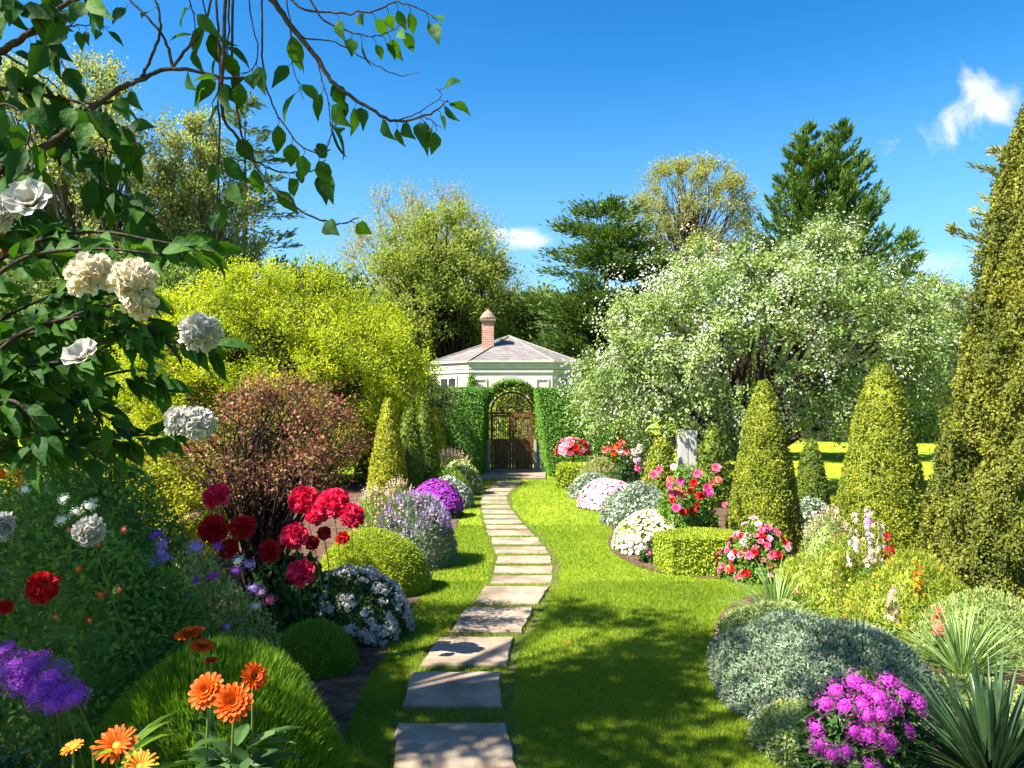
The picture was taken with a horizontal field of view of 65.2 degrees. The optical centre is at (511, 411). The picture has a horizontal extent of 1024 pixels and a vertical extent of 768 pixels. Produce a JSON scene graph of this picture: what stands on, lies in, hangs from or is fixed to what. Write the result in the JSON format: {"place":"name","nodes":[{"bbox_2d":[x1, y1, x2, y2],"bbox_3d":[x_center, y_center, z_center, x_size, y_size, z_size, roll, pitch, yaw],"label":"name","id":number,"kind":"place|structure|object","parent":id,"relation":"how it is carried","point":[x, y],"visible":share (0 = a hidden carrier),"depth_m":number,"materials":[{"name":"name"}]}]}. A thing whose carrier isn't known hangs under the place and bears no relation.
{"place":"outdoors","nodes":[
{"label":"outdoors","id":0,"kind":"place"},
{"bbox_2d":[0,463,220,767],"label":"rose shrub","id":1,"kind":"object","parent":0,"point":[109,635],"visible":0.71,"depth_m":3.46,"materials":[{"name":"green plant"}]},
{"bbox_2d":[393,365,466,425],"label":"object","id":2,"kind":"object","parent":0,"point":[443,403],"visible":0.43,"depth_m":19.31,"materials":[{"name":"green plant"}]},
{"bbox_2d":[0,414,938,767],"bbox_3d":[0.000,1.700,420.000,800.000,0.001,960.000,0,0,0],"label":"lawn","id":3,"kind":"structure","parent":0,"point":[832,462],"depth_m":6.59,"materials":[{"name":"plant"}]},
{"bbox_2d":[0,43,223,301],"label":"birch tree","id":4,"kind":"object","parent":3,"relation":"on","point":[68,205],"visible":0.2,"depth_m":28.45,"materials":[{"name":"green plant"}]},
{"bbox_2d":[0,242,270,427],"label":"woodland tree","id":5,"kind":"object","parent":3,"relation":"on","point":[43,288],"visible":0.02,"depth_m":23.03,"materials":[{"name":"green plant"}]},
{"bbox_2d":[142,104,271,330],"bbox_3d":[-11.882,-5.161,30.875,5.110,13.829,5.079,0,0,0],"label":"poplar tree","id":6,"kind":"object","parent":3,"relation":"on","point":[196,181],"visible":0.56,"depth_m":29.81,"materials":[{"name":"green plant"}]},
{"bbox_2d":[1,475,458,758],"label":"flower bed","id":7,"kind":"object","parent":3,"relation":"on","point":[340,695],"visible":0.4,"depth_m":5.55,"materials":[{"name":"soil"}]},
{"bbox_2d":[0,638,108,767],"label":"flowers","id":8,"kind":"object","parent":7,"relation":"on","point":[41,691],"visible":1,"depth_m":2.43,"materials":[{"name":"purple plant"}]},
{"bbox_2d":[0,438,216,628],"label":"leafy shrub","id":9,"kind":"object","parent":7,"relation":"on","point":[112,509],"visible":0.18,"depth_m":5.25,"materials":[{"name":"green plant"}]},
{"bbox_2d":[0,412,240,572],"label":"gold bush","id":10,"kind":"object","parent":7,"relation":"on","point":[165,473],"visible":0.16,"depth_m":7.81,"materials":[{"name":"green plant"}]},
{"bbox_2d":[0,176,254,498],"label":"white rose shrub","id":11,"kind":"object","parent":7,"relation":"on","point":[80,364],"visible":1,"depth_m":2.04,"materials":[{"name":"green plant"}]},
{"bbox_2d":[60,712,201,767],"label":"gerbera","id":12,"kind":"object","parent":7,"relation":"on","point":[115,740],"visible":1,"depth_m":1.86,"materials":[{"name":"orange plant"}]},
{"bbox_2d":[174,625,233,763],"bbox_3d":[-0.880,1.160,2.314,0.366,1.081,0.370,0,0,-40],"label":"orange zinnia","id":13,"kind":"object","parent":7,"relation":"on","point":[201,645],"visible":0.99,"depth_m":2.29,"materials":[{"name":"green plant"}]},
{"bbox_2d":[129,529,286,659],"bbox_3d":[-1.649,1.169,4.286,0.952,1.132,0.908,0,0,-25],"label":"verbena","id":14,"kind":"object","parent":7,"relation":"on","point":[228,588],"visible":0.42,"depth_m":4.25,"materials":[{"name":"green plant"}]},
{"bbox_2d":[75,631,355,767],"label":"grassy mound","id":15,"kind":"object","parent":7,"relation":"on","point":[285,696],"visible":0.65,"depth_m":3.12,"materials":[{"name":"plant"}]},
{"bbox_2d":[0,0,470,271],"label":"overhanging tree","id":16,"kind":"object","parent":7,"relation":"on","point":[49,28],"visible":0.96,"depth_m":2.30,"materials":[{"name":"green plant"}]},
{"bbox_2d":[181,661,303,767],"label":"orange zinnia","id":17,"kind":"object","parent":7,"relation":"on","point":[233,701],"visible":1,"depth_m":2.00,"materials":[{"name":"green plant"}]},
{"bbox_2d":[75,243,450,485],"bbox_3d":[-5.663,-0.733,18.651,8.636,6.216,6.084,0,0,0],"label":"golden shrub","id":18,"kind":"object","parent":7,"relation":"on","point":[348,363],"visible":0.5,"depth_m":17.30,"materials":[{"name":"yellow plant"}]},
{"bbox_2d":[163,364,381,615],"bbox_3d":[-1.749,0.676,6.045,1.521,2.052,1.567,0,0,0],"label":"smoke bush","id":19,"kind":"object","parent":7,"relation":"on","point":[268,511],"visible":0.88,"depth_m":5.83,"materials":[{"name":"brown plant"}]},
{"bbox_2d":[197,482,368,647],"bbox_3d":[-1.561,1.123,5.718,1.196,1.306,1.210,0,0,0],"label":"peony bush","id":20,"kind":"object","parent":7,"relation":"on","point":[295,579],"visible":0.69,"depth_m":5.46,"materials":[{"name":"red plant"}]},
{"bbox_2d":[273,617,359,680],"bbox_3d":[-1.327,1.526,5.299,0.657,0.349,0.659,0,0,0],"label":"clipped mound","id":21,"kind":"object","parent":7,"relation":"on","point":[318,649],"visible":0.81,"depth_m":5.16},
{"bbox_2d":[311,564,414,648],"bbox_3d":[-1.197,1.441,6.096,0.900,0.582,0.881,0,0,0],"label":"candytuft","id":22,"kind":"object","parent":7,"relation":"on","point":[381,624],"visible":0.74,"depth_m":5.88,"materials":[{"name":"white plant"}]},
{"bbox_2d":[344,482,397,540],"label":"meadow perennial","id":23,"kind":"object","parent":7,"relation":"on","point":[375,500],"visible":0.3,"depth_m":8.84,"materials":[{"name":"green plant"}]},
{"bbox_2d":[319,526,432,597],"bbox_3d":[-1.334,1.409,7.653,1.160,0.635,1.063,0,0,0],"label":"clipped mound","id":24,"kind":"object","parent":7,"relation":"on","point":[403,564],"visible":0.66,"depth_m":7.41,"materials":[{"name":"plant"}]},
{"bbox_2d":[365,397,410,503],"bbox_3d":[-2.258,0.745,14.598,0.860,2.040,0.859,0,0,0],"label":"topiary cone","id":25,"kind":"object","parent":7,"relation":"on","point":[386,466],"visible":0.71,"depth_m":14.43,"materials":[{"name":"plant"}]},
{"bbox_2d":[382,474,413,507],"bbox_3d":[-1.521,1.280,10.615,0.643,0.927,0.654,0,0,-26],"label":"astilbe","id":26,"kind":"object","parent":7,"relation":"on","point":[400,482],"visible":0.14,"depth_m":10.58,"materials":[{"name":"beige plant"}]},
{"bbox_2d":[398,406,428,490],"bbox_3d":[-1.963,0.819,15.190,0.829,1.906,0.838,0,0,0],"label":"topiary cone","id":27,"kind":"object","parent":7,"relation":"on","point":[412,443],"visible":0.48,"depth_m":15.04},
{"bbox_2d":[375,489,459,569],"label":"lavender","id":28,"kind":"object","parent":7,"relation":"on","point":[422,522],"visible":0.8,"depth_m":8.71,"materials":[{"name":"purple plant"}]},
{"bbox_2d":[415,402,441,479],"bbox_3d":[-1.746,0.768,15.896,0.798,1.996,0.794,0,0,0],"label":"topiary cone","id":29,"kind":"object","parent":7,"relation":"on","point":[428,437],"visible":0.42,"depth_m":15.76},
{"bbox_2d":[429,406,447,465],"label":"topiary cone","id":30,"kind":"object","parent":7,"relation":"on","point":[440,434],"visible":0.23,"depth_m":18.08,"materials":[{"name":"green plant"}]},
{"bbox_2d":[414,478,463,518],"bbox_3d":[-1.250,1.412,13.007,0.986,0.672,1.007,0,0,0],"label":"purple mound","id":31,"kind":"object","parent":7,"relation":"on","point":[446,491],"visible":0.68,"depth_m":12.77,"materials":[{"name":"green plant"}]},
{"bbox_2d":[427,467,473,496],"bbox_3d":[-1.266,1.389,15.400,1.088,0.687,0.954,0,0,0],"label":"clipped mound","id":32,"kind":"object","parent":7,"relation":"on","point":[436,473],"visible":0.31,"depth_m":15.33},
{"bbox_2d":[438,446,471,467],"bbox_3d":[-1.317,1.247,17.413,1.079,1.028,1.059,0,0,0],"label":"heuchera","id":33,"kind":"object","parent":7,"relation":"on","point":[445,459],"visible":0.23,"depth_m":17.27,"materials":[{"name":"green plant"}]},
{"bbox_2d":[438,475,474,508],"bbox_3d":[-1.134,1.431,14.309,0.970,0.631,0.908,0,0,0],"label":"candytuft","id":34,"kind":"object","parent":7,"relation":"on","point":[466,494],"visible":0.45,"depth_m":14.14,"materials":[{"name":"white plant"}]},
{"bbox_2d":[443,459,484,494],"bbox_3d":[-1.090,1.356,16.608,1.063,0.798,1.047,0,0,0],"label":"silver mound","id":35,"kind":"object","parent":7,"relation":"on","point":[468,471],"visible":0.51,"depth_m":16.43,"materials":[{"name":"green plant"}]},
{"bbox_2d":[185,90,364,375],"bbox_3d":[-11.431,-5.953,33.970,10.622,15.405,10.001,0,0,0],"label":"larch tree","id":36,"kind":"object","parent":3,"relation":"on","point":[259,153],"visible":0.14,"depth_m":33.80,"materials":[{"name":"green plant"}]},
{"bbox_2d":[259,256,417,383],"bbox_3d":[-9.658,-3.064,39.973,9.650,9.646,11.218,0,0,0],"label":"woodland tree","id":37,"kind":"object","parent":3,"relation":"on","point":[354,279],"visible":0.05,"depth_m":38.03,"materials":[{"name":"green plant"}]},
{"bbox_2d":[353,386,488,475],"bbox_3d":[-2.447,0.510,22.024,3.611,2.453,1.755,0,0,0],"label":"clipped hedge","id":38,"kind":"object","parent":3,"relation":"on","point":[469,435],"visible":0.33,"depth_m":21.25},
{"bbox_2d":[326,172,541,381],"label":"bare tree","id":39,"kind":"object","parent":3,"relation":"on","point":[405,197],"visible":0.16,"depth_m":58.24,"materials":[{"name":"green plant"}]},
{"bbox_2d":[359,192,527,378],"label":"olive tree","id":40,"kind":"object","parent":3,"relation":"on","point":[448,311],"visible":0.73,"depth_m":45.07,"materials":[{"name":"green plant"}]},
{"bbox_2d":[385,482,560,767],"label":"stepping stone path","id":41,"kind":"structure","parent":3,"relation":"on","point":[507,712],"depth_m":5.30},
{"bbox_2d":[402,671,501,709],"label":"paving slab","id":42,"kind":"structure","parent":41,"relation":"on","point":[436,689],"depth_m":4.77,"materials":[{"name":"stone"}]},
{"bbox_2d":[394,722,516,767],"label":"paving slab","id":43,"kind":"structure","parent":41,"relation":"on","point":[455,745],"depth_m":3.99,"materials":[{"name":"stone"}]},
{"bbox_2d":[420,637,513,666],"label":"paving slab","id":44,"kind":"structure","parent":41,"relation":"on","point":[474,651],"depth_m":5.55,"materials":[{"name":"stone"}]},
{"bbox_2d":[451,607,533,633],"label":"paving slab","id":45,"kind":"structure","parent":41,"relation":"on","point":[493,620],"depth_m":6.38,"materials":[{"name":"stone"}]},
{"bbox_2d":[474,586,548,604],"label":"paving slab","id":46,"kind":"structure","parent":41,"relation":"on","point":[515,595],"depth_m":7.27,"materials":[{"name":"stone"}]},
{"bbox_2d":[491,537,541,544],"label":"paving slab","id":47,"kind":"structure","parent":41,"relation":"on","point":[517,540],"depth_m":10.42,"materials":[{"name":"stone"}]},
{"bbox_2d":[494,547,547,553],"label":"paving slab","id":48,"kind":"structure","parent":41,"relation":"on","point":[518,550],"depth_m":9.68,"materials":[{"name":"stone"}]},
{"bbox_2d":[490,575,552,583],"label":"paving slab","id":49,"kind":"structure","parent":41,"relation":"on","point":[522,579],"depth_m":8.03,"materials":[{"name":"stone"}]},
{"bbox_2d":[494,566,552,573],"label":"paving slab","id":50,"kind":"structure","parent":41,"relation":"on","point":[524,569],"depth_m":8.53,"materials":[{"name":"stone"}]},
{"bbox_2d":[496,556,551,563],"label":"paving slab","id":51,"kind":"structure","parent":41,"relation":"on","point":[522,559],"depth_m":9.10,"materials":[{"name":"stone"}]},
{"bbox_2d":[427,309,582,417],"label":"garden house","id":52,"kind":"structure","parent":3,"relation":"on","point":[488,361],"depth_m":32.38,"materials":[{"name":"white paint"}]},
{"bbox_2d":[488,389,534,463],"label":"courtyard shrub","id":53,"kind":"object","parent":3,"relation":"on","point":[501,421],"visible":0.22,"depth_m":26.23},
{"bbox_2d":[480,470,545,479],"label":"landing slab","id":54,"kind":"structure","parent":3,"relation":"on","point":[512,474],"depth_m":21.18,"materials":[{"name":"stone"}]},
{"bbox_2d":[486,468,540,469],"bbox_3d":[0.000,1.681,23.238,1.960,0.078,0.725,0,0,0],"label":"gate step","id":55,"kind":"object","parent":3,"relation":"on","point":[513,469],"depth_m":22.88,"materials":[{"name":"stone"}]},
{"bbox_2d":[490,392,532,468],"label":"garden gate","id":56,"kind":"structure","parent":55,"relation":"on","point":[507,453],"depth_m":22.98,"materials":[{"name":"brown wood"}]},
{"bbox_2d":[470,279,563,340],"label":"olive tree","id":57,"kind":"object","parent":3,"relation":"on","point":[520,318],"visible":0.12,"depth_m":49.16,"materials":[{"name":"green plant"}]},
{"bbox_2d":[533,386,646,476],"bbox_3d":[2.070,0.524,21.870,2.968,2.428,2.046,0,0,0],"label":"clipped hedge","id":58,"kind":"object","parent":3,"relation":"on","point":[549,409],"visible":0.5,"depth_m":20.93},
{"bbox_2d":[526,284,657,356],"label":"woodland tree","id":59,"kind":"object","parent":3,"relation":"on","point":[586,334],"visible":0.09,"depth_m":43.10,"materials":[{"name":"green plant"}]},
{"bbox_2d":[512,190,703,399],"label":"cedar tree","id":60,"kind":"object","parent":3,"relation":"on","point":[607,245],"visible":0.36,"depth_m":41.24,"materials":[{"name":"green plant"}]},
{"bbox_2d":[624,146,764,426],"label":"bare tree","id":61,"kind":"object","parent":3,"relation":"on","point":[693,216],"visible":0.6,"depth_m":50.06,"materials":[{"name":"green plant"}]},
{"bbox_2d":[554,202,981,479],"bbox_3d":[5.129,-1.357,16.473,8.706,6.257,6.194,0,0,0],"label":"blossom tree","id":62,"kind":"object","parent":3,"relation":"on","point":[736,317],"visible":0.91,"depth_m":15.21,"materials":[{"name":"green plant"}]},
{"bbox_2d":[554,478,1023,767],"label":"flower bed","id":63,"kind":"object","parent":3,"relation":"on","point":[721,514],"visible":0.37,"depth_m":7.36,"materials":[{"name":"soil"}]},
{"bbox_2d":[555,437,591,460],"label":"standard rose","id":64,"kind":"object","parent":63,"relation":"on","point":[570,446],"visible":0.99,"depth_m":18.65,"materials":[{"name":"pink plant"}]},
{"bbox_2d":[555,461,612,487],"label":"box hedge","id":65,"kind":"object","parent":63,"relation":"on","point":[567,474],"visible":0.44,"depth_m":17.79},
{"bbox_2d":[568,471,607,498],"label":"silver mound","id":66,"kind":"object","parent":63,"relation":"on","point":[578,484],"visible":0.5,"depth_m":15.70,"materials":[{"name":"green plant"}]},
{"bbox_2d":[578,454,616,478],"bbox_3d":[1.855,1.286,17.210,1.048,0.828,0.974,0,0,0],"label":"salvia","id":67,"kind":"object","parent":63,"relation":"on","point":[604,465],"visible":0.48,"depth_m":17.04,"materials":[{"name":"green plant"}]},
{"bbox_2d":[576,478,629,510],"bbox_3d":[1.704,1.454,14.229,1.135,0.582,1.109,0,0,0],"label":"pink mound","id":68,"kind":"object","parent":63,"relation":"on","point":[593,494],"visible":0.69,"depth_m":13.91,"materials":[{"name":"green plant"}]},
{"bbox_2d":[610,417,632,467],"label":"topiary cone","id":69,"kind":"object","parent":63,"relation":"on","point":[615,459],"visible":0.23,"depth_m":17.50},
{"bbox_2d":[601,439,642,486],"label":"rose bush","id":70,"kind":"object","parent":63,"relation":"on","point":[627,472],"visible":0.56,"depth_m":15.37,"materials":[{"name":"green plant"}]},
{"bbox_2d":[599,480,663,526],"bbox_3d":[1.912,1.385,12.208,1.186,0.706,1.363,0,0,0],"label":"silver mound","id":71,"kind":"object","parent":63,"relation":"on","point":[620,506],"visible":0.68,"depth_m":11.94,"materials":[{"name":"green plant"}]},
{"bbox_2d":[628,530,655,562],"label":"pink flower clump","id":72,"kind":"object","parent":63,"relation":"on","point":[646,552],"visible":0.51,"depth_m":8.97,"materials":[{"name":"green plant"}]},
{"bbox_2d":[611,509,675,554],"bbox_3d":[1.696,1.455,9.811,0.955,0.564,1.055,0,0,0],"label":"cream mound","id":73,"kind":"object","parent":63,"relation":"on","point":[646,524],"visible":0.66,"depth_m":9.53,"materials":[{"name":"white plant"}]},
{"bbox_2d":[642,434,678,492],"bbox_3d":[2.713,1.098,14.604,0.802,1.417,0.808,0,0,0],"label":"topiary cone","id":74,"kind":"object","parent":63,"relation":"on","point":[660,453],"visible":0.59,"depth_m":14.46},
{"bbox_2d":[677,430,696,478],"bbox_3d":[3.259,1.020,14.900,0.420,1.360,0.280,0,0,0],"label":"garden post","id":75,"kind":"object","parent":63,"relation":"on","point":[686,450],"visible":0.3,"depth_m":14.79,"materials":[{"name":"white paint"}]},
{"bbox_2d":[649,462,728,529],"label":"rose bush","id":76,"kind":"object","parent":63,"relation":"on","point":[684,502],"visible":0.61,"depth_m":9.46,"materials":[{"name":"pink plant"}]},
{"bbox_2d":[652,526,736,576],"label":"box hedge","id":77,"kind":"object","parent":63,"relation":"on","point":[686,551],"visible":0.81,"depth_m":8.28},
{"bbox_2d":[695,422,733,507],"bbox_3d":[3.617,0.987,14.410,0.824,1.620,0.837,0,0,0],"label":"topiary cone","id":78,"kind":"object","parent":63,"relation":"on","point":[712,451],"visible":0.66,"depth_m":14.21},
{"bbox_2d":[715,516,793,585],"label":"rose bush","id":79,"kind":"object","parent":63,"relation":"on","point":[764,546],"visible":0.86,"depth_m":7.95,"materials":[{"name":"pink plant"}]},
{"bbox_2d":[725,379,805,557],"bbox_3d":[3.023,0.671,9.602,0.962,2.153,0.954,0,0,0],"label":"topiary cone","id":80,"kind":"object","parent":63,"relation":"on","point":[764,486],"visible":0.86,"depth_m":9.38,"materials":[{"name":"plant"}]},
{"bbox_2d":[716,598,820,635],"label":"ground cover","id":81,"kind":"object","parent":63,"relation":"on","point":[740,616],"visible":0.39,"depth_m":6.01,"materials":[{"name":"green plant"}]},
{"bbox_2d":[710,555,837,614],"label":"strap plant","id":82,"kind":"object","parent":63,"relation":"on","point":[779,594],"visible":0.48,"depth_m":6.54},
{"bbox_2d":[744,696,815,767],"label":"silver ground cover","id":83,"kind":"object","parent":63,"relation":"on","point":[775,729],"visible":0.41,"depth_m":3.99,"materials":[{"name":"green plant"}]},
{"bbox_2d":[793,438,830,506],"bbox_3d":[4.786,1.084,12.797,0.656,1.341,0.682,0,0,0],"label":"topiary cone","id":84,"kind":"object","parent":63,"relation":"on","point":[811,478],"visible":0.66,"depth_m":12.66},
{"bbox_2d":[794,495,834,540],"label":"variegated shrub","id":85,"kind":"object","parent":63,"relation":"on","point":[809,505],"visible":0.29,"depth_m":10.54,"materials":[{"name":"white plant"}]},
{"bbox_2d":[796,504,852,566],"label":"meadow clump","id":86,"kind":"object","parent":63,"relation":"on","point":[819,537],"visible":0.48,"depth_m":7.41,"materials":[{"name":"green plant"}]},
{"bbox_2d":[705,607,948,747],"bbox_3d":[1.833,1.457,4.732,1.280,0.542,1.733,0,0,0],"label":"silver ground cover","id":87,"kind":"object","parent":63,"relation":"on","point":[766,659],"visible":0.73,"depth_m":4.49,"materials":[{"name":"green plant"}]},
{"bbox_2d":[777,532,892,618],"bbox_3d":[2.738,1.350,6.721,1.010,0.701,0.908,0,0,-35],"label":"meadow clump","id":88,"kind":"object","parent":63,"relation":"on","point":[829,582],"visible":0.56,"depth_m":6.53,"materials":[{"name":"green plant"}]},
{"bbox_2d":[770,663,933,767],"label":"purple phlox","id":89,"kind":"object","parent":63,"relation":"on","point":[838,728],"visible":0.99,"depth_m":3.44,"materials":[{"name":"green plant"}]},
{"bbox_2d":[854,507,877,591],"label":"flower spike plant","id":90,"kind":"object","parent":63,"relation":"on","point":[867,524],"visible":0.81,"depth_m":6.39,"materials":[{"name":"pink plant"}]},
{"bbox_2d":[815,610,942,676],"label":"shrub","id":91,"kind":"object","parent":63,"relation":"on","point":[881,659],"visible":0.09,"depth_m":4.45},
{"bbox_2d":[833,362,934,571],"bbox_3d":[3.985,0.603,8.599,1.067,2.280,1.065,0,0,0],"label":"topiary cone","id":92,"kind":"object","parent":63,"relation":"on","point":[883,477],"visible":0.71,"depth_m":8.34,"materials":[{"name":"plant"}]},
{"bbox_2d":[876,586,906,638],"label":"flower spike plant","id":93,"kind":"object","parent":63,"relation":"on","point":[888,603],"visible":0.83,"depth_m":5.60,"materials":[{"name":"white plant"}]},
{"bbox_2d":[842,546,975,646],"bbox_3d":[3.005,1.349,6.023,1.034,0.701,0.848,0,0,0],"label":"meadow clump","id":94,"kind":"object","parent":63,"relation":"on","point":[873,602],"visible":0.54,"depth_m":5.88,"materials":[{"name":"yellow plant"}]},
{"bbox_2d":[916,606,947,666],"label":"flower spike plant","id":95,"kind":"object","parent":63,"relation":"on","point":[937,626],"visible":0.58,"depth_m":5.30,"materials":[{"name":"orange plant"}]},
{"bbox_2d":[878,643,1023,767],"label":"spiky plant","id":96,"kind":"object","parent":63,"relation":"on","point":[987,734],"visible":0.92,"depth_m":3.43,"materials":[{"name":"plant"}]},
{"bbox_2d":[884,592,1023,675],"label":"strap plant","id":97,"kind":"object","parent":63,"relation":"on","point":[959,659],"visible":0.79,"depth_m":5.00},
{"bbox_2d":[915,399,993,600],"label":"yew column","id":98,"kind":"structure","parent":63,"relation":"on","point":[929,537],"depth_m":6.51,"materials":[{"name":"plant"}]},
{"bbox_2d":[906,585,1023,673],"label":"meadow clump","id":99,"kind":"object","parent":63,"relation":"on","point":[994,606],"visible":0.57,"depth_m":5.38,"materials":[{"name":"green plant"}]},
{"bbox_2d":[924,102,1023,615],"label":"yew column","id":100,"kind":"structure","parent":63,"relation":"on","point":[1000,332],"depth_m":6.17,"materials":[{"name":"plant"}]},
{"bbox_2d":[926,672,1023,737],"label":"ground cover","id":101,"kind":"object","parent":63,"relation":"on","point":[962,681],"visible":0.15,"depth_m":4.45,"materials":[{"name":"green plant"}]},
{"bbox_2d":[679,270,906,442],"bbox_3d":[9.807,-1.607,28.701,8.013,6.790,8.545,0,0,0],"label":"woodland tree","id":102,"kind":"object","parent":3,"relation":"on","point":[805,356],"visible":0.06,"depth_m":27.21,"materials":[{"name":"green plant"}]},
{"bbox_2d":[721,116,950,441],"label":"fir tree","id":103,"kind":"object","parent":3,"relation":"on","point":[839,184],"visible":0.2,"depth_m":44.83,"materials":[{"name":"green plant"}]},
{"bbox_2d":[862,228,956,430],"bbox_3d":[14.925,-2.570,30.049,3.899,8.641,3.724,0,0,0],"label":"cedar sapling","id":104,"kind":"object","parent":3,"relation":"on","point":[917,256],"visible":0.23,"depth_m":29.77,"materials":[{"name":"green plant"}]},
{"bbox_2d":[847,310,992,442],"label":"shrub","id":105,"kind":"object","parent":3,"relation":"on","point":[925,437],"visible":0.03,"depth_m":44.84,"materials":[{"name":"green plant"}]},
{"bbox_2d":[900,138,1012,414],"bbox_3d":[18.827,-4.492,31.104,8.019,12.483,7.868,0,0,0],"label":"larch tree","id":106,"kind":"object","parent":3,"relation":"on","point":[953,229],"visible":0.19,"depth_m":31.28,"materials":[{"name":"green plant"}]},
{"bbox_2d":[0,0,1023,413],"label":"sky","id":107,"kind":"structure","parent":0,"point":[565,100],"materials":[{"name":"blue"}]},
{"bbox_3d":[0.000,0.463,23.000,1.566,2.476,0.050,0,0,0],"label":"arch support","id":108,"kind":"object","parent":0,"visible":0},
{"bbox_2d":[485,378,538,441],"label":"ivy arch","id":109,"kind":"structure","parent":108,"relation":"attached to","point":[497,388],"depth_m":22.81,"materials":[{"name":"green plant"}]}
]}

